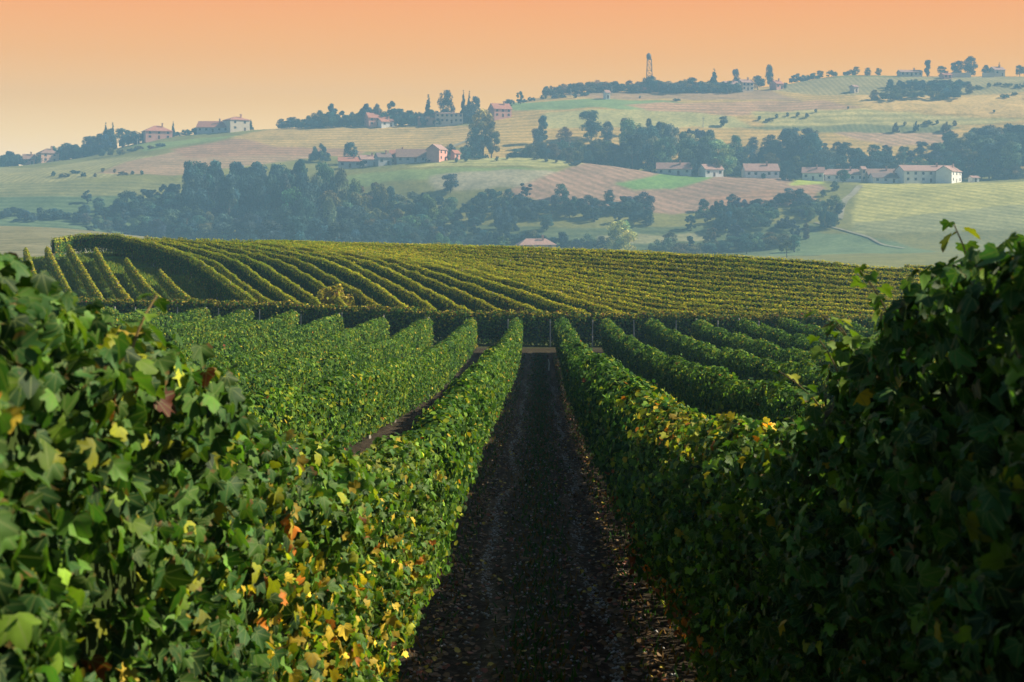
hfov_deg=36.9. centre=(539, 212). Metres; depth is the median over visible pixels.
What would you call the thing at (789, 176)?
thicket
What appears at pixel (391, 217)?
open crowned tree
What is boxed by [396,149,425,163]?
house
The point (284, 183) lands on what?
tall tree
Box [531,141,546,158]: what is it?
broadleaf tree
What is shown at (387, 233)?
broadleaf tree
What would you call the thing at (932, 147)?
broadleaf tree
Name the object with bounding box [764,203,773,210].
open crowned tree
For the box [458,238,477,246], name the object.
thicket
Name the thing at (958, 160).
broadleaf tree
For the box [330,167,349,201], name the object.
broadleaf tree
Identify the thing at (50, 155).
house
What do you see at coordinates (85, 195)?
open crowned tree
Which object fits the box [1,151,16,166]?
broadleaf tree
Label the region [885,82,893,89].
thicket
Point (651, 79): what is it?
broadleaf tree
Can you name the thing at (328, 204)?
broadleaf tree
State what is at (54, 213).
thicket
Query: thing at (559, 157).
thicket
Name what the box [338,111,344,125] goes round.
tall tree
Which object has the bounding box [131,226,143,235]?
broadleaf tree
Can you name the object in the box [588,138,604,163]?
broadleaf tree
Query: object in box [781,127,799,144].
broadleaf tree
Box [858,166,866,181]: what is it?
house
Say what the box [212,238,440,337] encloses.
vine row
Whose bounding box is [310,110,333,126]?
thicket
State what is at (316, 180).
broadleaf tree
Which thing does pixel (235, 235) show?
broadleaf tree
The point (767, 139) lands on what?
broadleaf tree
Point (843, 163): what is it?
broadleaf tree
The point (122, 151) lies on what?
thicket
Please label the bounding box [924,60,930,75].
tall tree
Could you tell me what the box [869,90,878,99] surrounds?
broadleaf tree
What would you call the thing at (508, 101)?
broadleaf tree
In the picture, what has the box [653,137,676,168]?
broadleaf tree
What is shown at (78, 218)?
broadleaf tree
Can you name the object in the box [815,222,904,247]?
track
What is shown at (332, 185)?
open crowned tree
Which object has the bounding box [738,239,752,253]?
broadleaf tree
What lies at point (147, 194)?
open crowned tree
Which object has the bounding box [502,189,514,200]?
broadleaf tree
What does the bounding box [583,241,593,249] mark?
broadleaf tree
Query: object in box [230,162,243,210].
tall tree
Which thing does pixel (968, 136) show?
broadleaf tree
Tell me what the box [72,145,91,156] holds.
thicket
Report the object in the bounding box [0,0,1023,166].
sky
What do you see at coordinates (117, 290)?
vine row
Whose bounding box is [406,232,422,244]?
broadleaf tree
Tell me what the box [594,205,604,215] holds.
broadleaf tree
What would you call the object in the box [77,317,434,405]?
vine row
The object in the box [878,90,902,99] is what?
thicket
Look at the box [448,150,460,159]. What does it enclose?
house
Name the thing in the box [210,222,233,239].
broadleaf tree
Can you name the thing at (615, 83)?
broadleaf tree
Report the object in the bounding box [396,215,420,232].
broadleaf tree
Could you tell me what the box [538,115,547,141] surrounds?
tall tree
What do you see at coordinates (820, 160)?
broadleaf tree
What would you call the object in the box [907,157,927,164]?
broadleaf tree
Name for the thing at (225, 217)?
open crowned tree
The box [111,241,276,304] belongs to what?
vine row
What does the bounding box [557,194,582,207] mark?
thicket
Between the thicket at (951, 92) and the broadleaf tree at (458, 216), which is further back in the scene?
the thicket at (951, 92)
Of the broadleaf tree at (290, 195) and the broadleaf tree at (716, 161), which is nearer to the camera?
the broadleaf tree at (290, 195)
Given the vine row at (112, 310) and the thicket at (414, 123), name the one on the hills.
the thicket at (414, 123)
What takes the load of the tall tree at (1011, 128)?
on the hills
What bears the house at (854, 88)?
on the hills
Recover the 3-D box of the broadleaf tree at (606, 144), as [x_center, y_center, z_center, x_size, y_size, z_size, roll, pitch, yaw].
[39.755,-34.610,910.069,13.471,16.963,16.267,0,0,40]
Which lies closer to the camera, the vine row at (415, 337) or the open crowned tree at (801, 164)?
the vine row at (415, 337)
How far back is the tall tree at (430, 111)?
1034.52 m
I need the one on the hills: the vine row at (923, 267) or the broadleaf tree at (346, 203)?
the broadleaf tree at (346, 203)
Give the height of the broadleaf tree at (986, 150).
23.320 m
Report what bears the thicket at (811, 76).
on the hills
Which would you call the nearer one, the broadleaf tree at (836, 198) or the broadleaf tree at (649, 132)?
the broadleaf tree at (836, 198)
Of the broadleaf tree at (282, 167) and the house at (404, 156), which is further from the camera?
the house at (404, 156)
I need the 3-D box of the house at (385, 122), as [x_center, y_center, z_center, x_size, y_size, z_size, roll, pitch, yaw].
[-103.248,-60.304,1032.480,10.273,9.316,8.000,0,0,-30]
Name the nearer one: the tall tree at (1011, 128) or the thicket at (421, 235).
the thicket at (421, 235)
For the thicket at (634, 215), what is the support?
on the hills
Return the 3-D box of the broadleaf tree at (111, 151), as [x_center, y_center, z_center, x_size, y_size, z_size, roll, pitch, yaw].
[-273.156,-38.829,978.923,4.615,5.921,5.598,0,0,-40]
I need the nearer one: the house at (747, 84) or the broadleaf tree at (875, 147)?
the broadleaf tree at (875, 147)
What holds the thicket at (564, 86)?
on the hills
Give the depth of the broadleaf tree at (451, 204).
810.81 m
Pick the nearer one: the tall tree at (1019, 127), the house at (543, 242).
the house at (543, 242)
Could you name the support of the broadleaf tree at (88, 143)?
on the hills
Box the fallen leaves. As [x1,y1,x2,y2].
[403,394,674,681]
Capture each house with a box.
[22,152,35,164]
[36,146,59,163]
[141,123,172,142]
[196,119,226,134]
[222,114,250,132]
[338,154,361,168]
[358,153,373,166]
[363,110,387,127]
[373,150,392,166]
[377,116,394,127]
[389,147,403,163]
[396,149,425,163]
[417,111,435,125]
[425,144,447,161]
[434,110,462,125]
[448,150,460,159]
[488,101,512,120]
[515,235,556,248]
[602,90,610,98]
[656,160,691,175]
[698,163,724,176]
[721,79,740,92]
[738,77,754,91]
[740,161,779,178]
[769,78,783,89]
[801,164,824,181]
[824,166,860,181]
[849,85,858,92]
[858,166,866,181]
[866,166,894,181]
[868,171,899,182]
[894,163,957,183]
[896,68,922,76]
[935,164,961,182]
[938,71,951,78]
[967,176,979,181]
[989,65,1005,76]
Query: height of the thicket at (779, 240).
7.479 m
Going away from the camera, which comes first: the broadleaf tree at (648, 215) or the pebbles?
the pebbles
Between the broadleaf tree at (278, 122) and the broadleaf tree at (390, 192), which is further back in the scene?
the broadleaf tree at (278, 122)
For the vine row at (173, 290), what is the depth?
113.41 m
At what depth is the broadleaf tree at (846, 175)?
887.33 m
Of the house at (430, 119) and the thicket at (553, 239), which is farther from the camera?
the house at (430, 119)
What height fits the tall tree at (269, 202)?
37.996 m
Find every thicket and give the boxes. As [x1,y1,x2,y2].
[0,155,18,166]
[0,208,12,217]
[4,207,26,214]
[13,159,36,164]
[14,211,36,220]
[39,208,67,218]
[57,209,71,217]
[58,173,69,176]
[65,143,80,158]
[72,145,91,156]
[91,134,116,151]
[116,148,124,154]
[125,132,135,143]
[134,133,143,142]
[188,127,196,133]
[274,222,308,238]
[278,119,300,127]
[290,119,304,127]
[305,118,324,127]
[308,143,330,160]
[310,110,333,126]
[321,112,338,126]
[346,229,374,243]
[347,112,362,125]
[376,111,391,121]
[392,111,402,124]
[401,110,417,124]
[402,227,433,243]
[407,120,417,124]
[412,113,425,123]
[426,226,443,243]
[429,233,462,244]
[431,228,455,240]
[449,229,474,243]
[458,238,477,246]
[464,235,487,244]
[466,205,485,222]
[473,155,483,158]
[474,188,501,200]
[479,230,499,242]
[487,196,514,211]
[493,201,519,230]
[498,233,521,243]
[505,149,528,157]
[510,196,549,208]
[512,193,527,204]
[512,233,537,243]
[525,200,541,209]
[528,234,558,246]
[533,203,568,213]
[539,142,564,160]
[542,86,559,95]
[542,88,562,95]
[556,246,586,249]
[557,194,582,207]
[558,83,567,93]
[560,147,583,161]
[569,195,600,206]
[570,84,598,92]
[570,160,581,164]
[570,233,596,248]
[575,145,594,162]
[579,204,599,218]
[586,143,601,164]
[587,82,615,91]
[599,201,631,213]
[609,83,630,91]
[615,197,644,213]
[621,191,655,204]
[628,210,647,219]
[629,83,645,92]
[635,85,652,91]
[644,86,657,91]
[648,237,675,252]
[658,83,687,93]
[667,242,701,254]
[670,81,692,91]
[690,81,709,91]
[694,207,712,216]
[696,240,734,250]
[697,240,718,252]
[701,83,720,91]
[709,200,726,213]
[712,211,736,230]
[715,210,749,220]
[717,80,740,89]
[718,81,742,91]
[721,203,737,219]
[725,232,770,244]
[730,197,747,206]
[735,146,749,155]
[736,203,764,217]
[737,214,772,227]
[740,234,765,249]
[743,198,770,208]
[747,148,767,162]
[754,208,779,219]
[762,231,793,244]
[774,216,795,228]
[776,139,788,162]
[780,171,798,179]
[781,188,812,201]
[788,198,815,206]
[789,73,807,82]
[790,205,821,212]
[801,198,826,210]
[806,73,819,79]
[818,206,835,226]
[826,70,837,76]
[842,69,853,74]
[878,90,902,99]
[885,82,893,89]
[892,122,899,131]
[896,89,924,97]
[901,80,921,88]
[913,121,918,130]
[922,120,935,124]
[927,91,944,98]
[929,82,947,87]
[939,88,961,97]
[940,122,950,131]
[992,165,1022,178]
[1013,83,1023,87]
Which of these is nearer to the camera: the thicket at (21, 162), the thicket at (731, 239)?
the thicket at (731, 239)
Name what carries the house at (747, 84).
on the hills
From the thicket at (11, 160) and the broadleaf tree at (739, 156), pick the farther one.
the thicket at (11, 160)
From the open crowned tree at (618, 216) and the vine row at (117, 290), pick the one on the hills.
the open crowned tree at (618, 216)
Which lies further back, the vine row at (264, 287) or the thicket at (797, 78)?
the thicket at (797, 78)
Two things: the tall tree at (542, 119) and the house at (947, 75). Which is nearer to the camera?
the tall tree at (542, 119)
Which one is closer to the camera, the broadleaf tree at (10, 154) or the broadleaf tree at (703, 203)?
the broadleaf tree at (703, 203)
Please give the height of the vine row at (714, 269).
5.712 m
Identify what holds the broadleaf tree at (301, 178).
on the hills
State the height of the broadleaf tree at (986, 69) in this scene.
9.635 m
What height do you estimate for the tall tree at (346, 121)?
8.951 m
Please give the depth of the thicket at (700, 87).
1110.13 m
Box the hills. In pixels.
[0,75,1023,268]
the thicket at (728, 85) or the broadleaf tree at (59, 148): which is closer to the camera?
the broadleaf tree at (59, 148)
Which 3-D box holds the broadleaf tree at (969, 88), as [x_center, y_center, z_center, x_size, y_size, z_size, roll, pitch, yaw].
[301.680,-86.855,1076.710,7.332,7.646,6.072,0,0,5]
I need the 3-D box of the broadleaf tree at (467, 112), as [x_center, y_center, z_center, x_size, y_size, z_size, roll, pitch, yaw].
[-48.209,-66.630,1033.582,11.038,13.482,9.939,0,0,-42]
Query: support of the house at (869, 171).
on the hills
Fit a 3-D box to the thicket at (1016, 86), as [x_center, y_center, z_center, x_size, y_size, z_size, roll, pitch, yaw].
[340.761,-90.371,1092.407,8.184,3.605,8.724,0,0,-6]
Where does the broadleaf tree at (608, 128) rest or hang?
on the hills
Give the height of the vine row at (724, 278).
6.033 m
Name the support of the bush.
on the ground at (406, 421)
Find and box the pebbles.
[408,380,675,681]
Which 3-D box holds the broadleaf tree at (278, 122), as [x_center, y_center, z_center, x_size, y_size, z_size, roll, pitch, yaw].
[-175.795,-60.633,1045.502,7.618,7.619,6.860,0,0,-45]
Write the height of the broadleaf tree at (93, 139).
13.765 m
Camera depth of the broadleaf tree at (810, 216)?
799.08 m
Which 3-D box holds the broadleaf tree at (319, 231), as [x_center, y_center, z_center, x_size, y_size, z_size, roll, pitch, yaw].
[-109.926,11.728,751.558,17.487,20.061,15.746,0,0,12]
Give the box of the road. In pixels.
[837,185,861,218]
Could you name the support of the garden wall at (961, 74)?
on the hills
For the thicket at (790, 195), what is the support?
on the hills
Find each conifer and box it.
[119,130,123,146]
[172,122,175,135]
[424,94,430,113]
[460,90,465,115]
[467,91,471,113]
[487,229,493,243]
[709,69,717,91]
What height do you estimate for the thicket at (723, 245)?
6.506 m
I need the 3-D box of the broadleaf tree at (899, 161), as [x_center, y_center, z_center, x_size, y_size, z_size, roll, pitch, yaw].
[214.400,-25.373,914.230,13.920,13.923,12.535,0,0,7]
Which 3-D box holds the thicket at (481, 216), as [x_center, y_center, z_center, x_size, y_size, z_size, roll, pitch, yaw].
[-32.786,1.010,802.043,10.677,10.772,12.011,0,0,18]
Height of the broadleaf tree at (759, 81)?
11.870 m
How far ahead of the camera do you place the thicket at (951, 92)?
1062.31 m
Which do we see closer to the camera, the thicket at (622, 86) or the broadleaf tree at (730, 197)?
the broadleaf tree at (730, 197)
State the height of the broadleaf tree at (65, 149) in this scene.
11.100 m
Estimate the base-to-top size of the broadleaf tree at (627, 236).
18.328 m
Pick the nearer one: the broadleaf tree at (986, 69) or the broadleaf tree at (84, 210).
the broadleaf tree at (84, 210)
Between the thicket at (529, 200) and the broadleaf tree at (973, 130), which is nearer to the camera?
the thicket at (529, 200)
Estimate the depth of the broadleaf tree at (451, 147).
900.69 m
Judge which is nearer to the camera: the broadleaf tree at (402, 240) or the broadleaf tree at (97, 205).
the broadleaf tree at (402, 240)
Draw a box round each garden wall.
[951,73,970,76]
[982,73,993,76]
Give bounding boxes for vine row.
[0,252,523,681]
[23,247,36,274]
[44,245,71,292]
[50,232,257,303]
[65,243,104,299]
[75,296,879,346]
[75,316,389,387]
[76,305,118,318]
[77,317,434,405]
[92,247,132,300]
[109,307,210,331]
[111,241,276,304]
[111,307,167,321]
[123,257,161,300]
[127,236,300,304]
[145,236,321,304]
[150,308,254,338]
[157,269,190,302]
[161,236,348,306]
[161,309,299,357]
[178,237,384,309]
[178,313,344,360]
[196,238,413,311]
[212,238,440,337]
[216,317,477,449]
[230,238,479,341]
[247,239,505,313]
[254,242,672,315]
[255,240,903,295]
[255,240,903,299]
[256,241,888,311]
[256,243,755,316]
[257,241,884,315]
[259,242,871,317]
[260,240,890,306]
[261,242,824,317]
[262,239,919,282]
[263,240,902,290]
[264,239,929,273]
[265,241,898,304]
[269,240,920,286]
[271,239,935,278]
[273,241,541,314]
[293,242,588,314]
[304,240,639,315]
[553,219,1023,681]
[599,317,829,426]
[643,317,850,400]
[691,319,848,372]
[734,317,935,362]
[777,317,934,357]
[826,319,880,337]
[867,318,879,328]
[904,264,933,269]
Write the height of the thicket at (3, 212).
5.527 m
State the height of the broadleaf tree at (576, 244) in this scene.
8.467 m
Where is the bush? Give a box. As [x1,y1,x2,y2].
[316,283,355,306]
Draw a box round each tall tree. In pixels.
[180,179,194,217]
[182,167,196,182]
[183,160,192,171]
[193,166,202,187]
[202,174,215,221]
[206,160,220,185]
[210,168,217,199]
[214,167,223,215]
[219,172,239,232]
[229,168,240,223]
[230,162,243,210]
[236,167,256,221]
[248,161,262,170]
[262,173,275,219]
[268,169,282,210]
[270,163,278,170]
[275,173,290,230]
[280,168,289,187]
[290,164,295,176]
[295,159,307,182]
[328,103,334,116]
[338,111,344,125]
[343,115,349,126]
[359,108,365,125]
[362,103,369,115]
[371,196,383,219]
[387,101,396,118]
[427,109,433,116]
[434,196,447,226]
[503,222,512,244]
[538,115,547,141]
[558,232,567,248]
[663,127,671,161]
[676,131,686,161]
[686,133,698,142]
[687,236,694,245]
[699,136,710,144]
[802,223,809,238]
[846,148,856,168]
[905,150,915,162]
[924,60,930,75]
[1004,124,1016,142]
[1013,124,1023,143]
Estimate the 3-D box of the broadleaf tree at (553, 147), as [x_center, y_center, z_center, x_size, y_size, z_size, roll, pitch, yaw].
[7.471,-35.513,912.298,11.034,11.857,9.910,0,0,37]
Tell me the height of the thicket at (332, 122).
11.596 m
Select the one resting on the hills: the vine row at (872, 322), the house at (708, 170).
the house at (708, 170)
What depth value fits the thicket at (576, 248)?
686.84 m
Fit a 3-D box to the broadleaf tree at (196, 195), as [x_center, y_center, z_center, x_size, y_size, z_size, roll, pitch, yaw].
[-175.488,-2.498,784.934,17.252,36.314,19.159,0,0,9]
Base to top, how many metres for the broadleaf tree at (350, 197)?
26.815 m
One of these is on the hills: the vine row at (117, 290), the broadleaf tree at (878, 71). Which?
the broadleaf tree at (878, 71)
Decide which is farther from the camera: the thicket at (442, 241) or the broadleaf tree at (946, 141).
the broadleaf tree at (946, 141)
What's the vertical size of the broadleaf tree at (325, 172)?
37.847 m
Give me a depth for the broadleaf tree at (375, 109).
1037.65 m
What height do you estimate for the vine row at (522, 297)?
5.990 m
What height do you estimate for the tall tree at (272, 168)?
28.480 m
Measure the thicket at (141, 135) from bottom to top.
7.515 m
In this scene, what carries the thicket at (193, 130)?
on the hills
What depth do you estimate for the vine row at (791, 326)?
80.86 m
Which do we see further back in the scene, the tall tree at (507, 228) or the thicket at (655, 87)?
the thicket at (655, 87)
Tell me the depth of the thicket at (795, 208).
811.51 m
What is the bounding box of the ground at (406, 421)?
[34,253,698,681]
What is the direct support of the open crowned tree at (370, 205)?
on the hills
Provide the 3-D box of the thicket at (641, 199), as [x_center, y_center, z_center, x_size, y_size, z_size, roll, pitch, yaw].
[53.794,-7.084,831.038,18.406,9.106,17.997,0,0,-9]
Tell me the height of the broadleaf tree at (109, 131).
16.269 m
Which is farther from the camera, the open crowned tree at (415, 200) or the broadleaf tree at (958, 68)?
the broadleaf tree at (958, 68)
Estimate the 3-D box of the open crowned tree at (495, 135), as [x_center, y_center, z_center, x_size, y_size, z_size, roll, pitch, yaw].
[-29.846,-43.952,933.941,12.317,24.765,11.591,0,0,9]
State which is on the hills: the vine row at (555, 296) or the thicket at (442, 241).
the thicket at (442, 241)
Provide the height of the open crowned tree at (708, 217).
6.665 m
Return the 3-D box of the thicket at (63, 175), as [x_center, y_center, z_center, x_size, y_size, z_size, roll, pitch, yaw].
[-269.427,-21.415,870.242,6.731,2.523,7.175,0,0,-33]
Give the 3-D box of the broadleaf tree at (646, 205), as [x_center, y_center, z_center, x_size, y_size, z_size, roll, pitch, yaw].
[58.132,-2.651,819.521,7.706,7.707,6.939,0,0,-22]
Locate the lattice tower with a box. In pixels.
[646,53,652,91]
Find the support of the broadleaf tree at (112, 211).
on the hills
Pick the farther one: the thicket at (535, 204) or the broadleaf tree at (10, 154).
the broadleaf tree at (10, 154)
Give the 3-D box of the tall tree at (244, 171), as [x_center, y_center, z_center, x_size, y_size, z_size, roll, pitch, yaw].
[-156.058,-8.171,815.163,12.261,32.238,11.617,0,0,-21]
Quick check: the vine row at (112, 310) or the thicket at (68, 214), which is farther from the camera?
the thicket at (68, 214)
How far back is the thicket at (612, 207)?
812.73 m
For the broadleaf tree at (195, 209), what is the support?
on the hills
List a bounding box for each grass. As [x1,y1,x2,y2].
[19,251,254,302]
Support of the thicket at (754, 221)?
on the hills
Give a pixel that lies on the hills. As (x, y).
(909, 216)
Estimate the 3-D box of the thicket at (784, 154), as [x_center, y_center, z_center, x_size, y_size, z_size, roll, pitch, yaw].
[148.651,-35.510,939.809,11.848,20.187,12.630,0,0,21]
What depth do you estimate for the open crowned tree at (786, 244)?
694.47 m
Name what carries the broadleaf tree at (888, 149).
on the hills
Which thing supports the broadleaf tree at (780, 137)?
on the hills
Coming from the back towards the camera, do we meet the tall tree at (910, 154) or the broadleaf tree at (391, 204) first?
the tall tree at (910, 154)
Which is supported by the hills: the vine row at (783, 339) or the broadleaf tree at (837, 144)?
the broadleaf tree at (837, 144)
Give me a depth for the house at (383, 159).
886.90 m
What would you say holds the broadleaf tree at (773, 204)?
on the hills
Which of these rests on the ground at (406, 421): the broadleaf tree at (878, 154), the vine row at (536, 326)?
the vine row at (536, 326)
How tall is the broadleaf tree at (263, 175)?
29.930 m
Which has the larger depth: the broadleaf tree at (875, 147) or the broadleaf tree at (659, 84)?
the broadleaf tree at (659, 84)
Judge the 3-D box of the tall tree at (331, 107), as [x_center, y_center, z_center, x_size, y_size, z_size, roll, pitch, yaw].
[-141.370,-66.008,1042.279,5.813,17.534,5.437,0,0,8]
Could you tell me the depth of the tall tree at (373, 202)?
800.08 m
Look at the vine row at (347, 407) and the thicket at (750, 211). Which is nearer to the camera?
the vine row at (347, 407)
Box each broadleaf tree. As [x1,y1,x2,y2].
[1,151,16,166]
[36,207,43,215]
[57,143,68,159]
[62,144,74,159]
[71,212,78,220]
[74,214,81,221]
[77,205,89,213]
[77,208,87,217]
[80,213,92,224]
[82,136,94,154]
[82,140,93,154]
[88,136,98,153]
[91,215,103,227]
[92,197,105,210]
[96,132,110,147]
[98,149,105,155]
[99,220,112,232]
[103,128,117,148]
[105,206,115,216]
[107,148,114,154]
[110,199,120,212]
[114,190,139,215]
[114,220,126,233]
[115,128,130,145]
[125,202,139,217]
[128,131,139,143]
[128,215,149,233]
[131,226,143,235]
[134,206,153,217]
[136,221,157,236]
[139,199,154,212]
[143,195,167,212]
[144,210,160,229]
[146,219,166,237]
[157,209,179,238]
[162,203,179,228]
[163,191,181,213]
[179,203,204,234]
[180,173,211,219]
[182,161,208,184]
[190,215,210,239]
[195,222,219,240]
[200,174,217,216]
[200,211,213,229]
[210,206,225,221]
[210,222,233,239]
[217,230,232,239]
[227,232,241,240]
[237,173,260,228]
[241,225,258,240]
[246,176,265,221]
[249,163,268,191]
[254,220,285,240]
[256,171,268,208]
[273,163,291,209]
[276,119,284,128]
[280,186,302,218]
[284,215,308,241]
[289,172,309,205]
[294,196,315,239]
[295,182,320,231]
[303,217,328,241]
[309,174,321,204]
[311,208,336,239]
[315,162,334,189]
[317,190,343,218]
[319,115,328,124]
[320,195,336,238]
[324,221,351,242]
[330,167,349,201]
[337,200,352,218]
[343,142,358,156]
[346,192,362,207]
[347,178,364,205]
[350,194,370,215]
[359,160,365,167]
[362,108,372,124]
[362,219,392,243]
[371,183,390,219]
[372,107,382,114]
[374,228,397,243]
[385,186,397,209]
[385,225,403,242]
[387,200,403,222]
[395,233,413,243]
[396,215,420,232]
[404,202,417,220]
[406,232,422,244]
[409,214,431,237]
[410,202,429,224]
[416,193,439,225]
[428,231,448,241]
[435,207,454,227]
[437,90,455,111]
[442,173,458,192]
[443,197,457,213]
[445,144,455,158]
[448,210,463,223]
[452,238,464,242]
[460,147,470,158]
[461,105,473,122]
[463,126,484,158]
[470,96,479,115]
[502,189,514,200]
[505,99,512,106]
[523,145,535,157]
[524,230,537,238]
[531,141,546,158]
[532,128,543,143]
[536,145,550,158]
[539,214,553,229]
[545,143,561,159]
[550,194,559,204]
[554,183,569,198]
[555,127,571,145]
[555,141,574,160]
[556,235,569,246]
[560,202,577,217]
[567,83,573,93]
[570,239,582,248]
[572,140,586,162]
[575,83,584,92]
[579,110,603,139]
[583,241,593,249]
[587,144,607,163]
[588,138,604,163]
[593,235,610,250]
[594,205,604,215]
[595,140,613,165]
[601,121,613,142]
[603,190,614,201]
[603,220,637,250]
[605,144,624,165]
[610,81,619,91]
[618,117,641,145]
[618,151,630,168]
[629,132,649,169]
[637,125,666,171]
[639,210,653,225]
[642,201,654,211]
[643,76,657,92]
[645,136,662,172]
[649,122,671,139]
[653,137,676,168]
[656,82,663,92]
[661,232,677,242]
[662,123,679,151]
[675,138,701,172]
[682,77,697,92]
[689,159,697,174]
[691,143,710,170]
[692,82,698,92]
[695,129,705,138]
[698,198,709,208]
[701,144,714,163]
[703,129,716,151]
[707,139,732,169]
[711,158,720,167]
[717,148,737,176]
[719,116,727,125]
[726,194,737,205]
[728,135,743,157]
[729,160,741,176]
[732,69,739,80]
[732,151,750,171]
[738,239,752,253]
[746,136,758,148]
[752,75,765,89]
[759,134,780,152]
[761,152,780,167]
[765,64,773,86]
[767,139,783,159]
[768,200,777,210]
[773,193,784,204]
[777,129,788,147]
[780,160,795,174]
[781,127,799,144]
[782,133,805,171]
[788,234,801,251]
[792,132,823,169]
[801,127,820,147]
[802,207,816,220]
[809,153,834,168]
[812,149,836,168]
[817,70,823,76]
[819,189,826,196]
[829,195,845,212]
[830,141,841,156]
[830,155,850,168]
[830,181,839,190]
[830,213,839,224]
[835,142,852,159]
[837,169,850,180]
[849,148,867,167]
[850,153,869,168]
[853,66,859,74]
[857,156,882,168]
[864,68,871,75]
[866,144,880,153]
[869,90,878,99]
[869,150,890,168]
[875,68,881,75]
[877,155,898,168]
[881,145,892,152]
[888,159,907,167]
[890,85,901,93]
[895,146,909,161]
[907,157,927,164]
[913,141,927,157]
[914,82,921,89]
[919,80,925,88]
[923,86,930,93]
[923,151,943,164]
[929,143,940,152]
[933,142,945,156]
[937,66,946,73]
[941,131,955,143]
[942,151,952,164]
[943,133,960,149]
[944,157,965,172]
[945,138,966,153]
[950,60,964,72]
[953,85,961,94]
[955,79,963,85]
[960,132,978,149]
[963,56,977,75]
[965,84,974,92]
[968,127,977,139]
[970,129,995,154]
[971,159,992,179]
[972,143,1002,178]
[981,65,990,72]
[983,124,1000,130]
[987,127,1003,141]
[994,132,1022,163]
[997,141,1021,171]
[1003,123,1010,135]
[1015,65,1023,76]
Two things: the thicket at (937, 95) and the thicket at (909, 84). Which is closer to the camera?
the thicket at (937, 95)
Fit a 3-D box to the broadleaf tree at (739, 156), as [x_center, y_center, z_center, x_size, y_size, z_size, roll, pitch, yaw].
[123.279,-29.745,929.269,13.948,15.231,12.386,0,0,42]
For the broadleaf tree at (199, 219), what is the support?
on the hills
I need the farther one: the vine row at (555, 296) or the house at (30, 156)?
the house at (30, 156)
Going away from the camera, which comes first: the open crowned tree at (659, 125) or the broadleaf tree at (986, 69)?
the open crowned tree at (659, 125)
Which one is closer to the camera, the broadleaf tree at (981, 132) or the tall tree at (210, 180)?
the tall tree at (210, 180)
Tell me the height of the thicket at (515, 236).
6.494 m
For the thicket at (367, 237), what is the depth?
740.71 m
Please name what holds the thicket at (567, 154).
on the hills
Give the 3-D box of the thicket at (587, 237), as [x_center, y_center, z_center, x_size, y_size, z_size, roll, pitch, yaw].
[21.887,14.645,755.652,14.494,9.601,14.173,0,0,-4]
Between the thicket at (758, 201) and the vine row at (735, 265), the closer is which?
the vine row at (735, 265)
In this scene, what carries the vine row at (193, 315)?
on the ground at (406, 421)
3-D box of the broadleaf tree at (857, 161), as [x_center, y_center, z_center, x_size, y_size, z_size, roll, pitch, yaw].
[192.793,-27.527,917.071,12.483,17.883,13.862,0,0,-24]
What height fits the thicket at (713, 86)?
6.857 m
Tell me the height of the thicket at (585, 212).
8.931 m
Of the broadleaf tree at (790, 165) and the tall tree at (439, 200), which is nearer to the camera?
the tall tree at (439, 200)
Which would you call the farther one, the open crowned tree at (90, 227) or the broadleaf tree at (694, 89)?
the broadleaf tree at (694, 89)
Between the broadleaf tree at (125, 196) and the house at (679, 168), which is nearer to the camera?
the broadleaf tree at (125, 196)
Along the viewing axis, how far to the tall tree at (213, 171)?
808.39 m
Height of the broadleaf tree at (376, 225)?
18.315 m
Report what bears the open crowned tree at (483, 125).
on the hills
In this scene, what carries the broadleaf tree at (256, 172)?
on the hills
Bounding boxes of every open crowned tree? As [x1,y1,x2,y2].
[81,190,92,202]
[85,222,97,230]
[94,210,103,218]
[119,208,130,224]
[121,226,130,234]
[134,189,155,205]
[155,184,171,203]
[161,183,180,198]
[165,216,182,239]
[173,193,181,217]
[173,210,196,240]
[179,224,194,240]
[213,213,234,230]
[316,180,337,207]
[334,206,356,238]
[359,182,378,210]
[370,208,388,221]
[384,209,402,223]
[394,191,417,221]
[413,192,431,217]
[422,219,435,232]
[459,203,469,212]
[468,108,495,154]
[468,217,481,233]
[470,197,492,213]
[483,121,499,157]
[494,236,510,246]
[516,91,523,103]
[520,183,531,196]
[581,201,594,213]
[589,208,599,221]
[613,211,622,220]
[619,134,643,168]
[645,118,661,137]
[684,129,694,134]
[684,215,696,228]
[702,227,720,244]
[703,212,710,223]
[714,204,724,211]
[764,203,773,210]
[778,240,791,257]
[789,225,801,234]
[792,154,812,174]
[816,141,828,149]
[826,199,832,211]
[835,204,842,213]
[928,159,943,164]
[949,147,972,176]
[974,135,996,148]
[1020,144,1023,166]
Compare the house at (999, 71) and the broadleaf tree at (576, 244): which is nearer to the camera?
the broadleaf tree at (576, 244)
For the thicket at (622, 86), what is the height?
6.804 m
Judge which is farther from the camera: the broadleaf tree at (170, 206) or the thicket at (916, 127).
the thicket at (916, 127)
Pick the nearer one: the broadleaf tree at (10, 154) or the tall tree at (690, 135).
the tall tree at (690, 135)
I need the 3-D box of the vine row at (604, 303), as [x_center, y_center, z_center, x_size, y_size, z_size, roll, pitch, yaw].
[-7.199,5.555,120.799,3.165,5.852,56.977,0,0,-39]
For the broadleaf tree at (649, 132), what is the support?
on the hills
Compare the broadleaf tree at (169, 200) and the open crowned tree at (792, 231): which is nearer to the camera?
the open crowned tree at (792, 231)
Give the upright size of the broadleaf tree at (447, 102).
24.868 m
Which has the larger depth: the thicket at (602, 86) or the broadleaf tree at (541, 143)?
the thicket at (602, 86)
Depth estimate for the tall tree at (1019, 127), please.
955.68 m

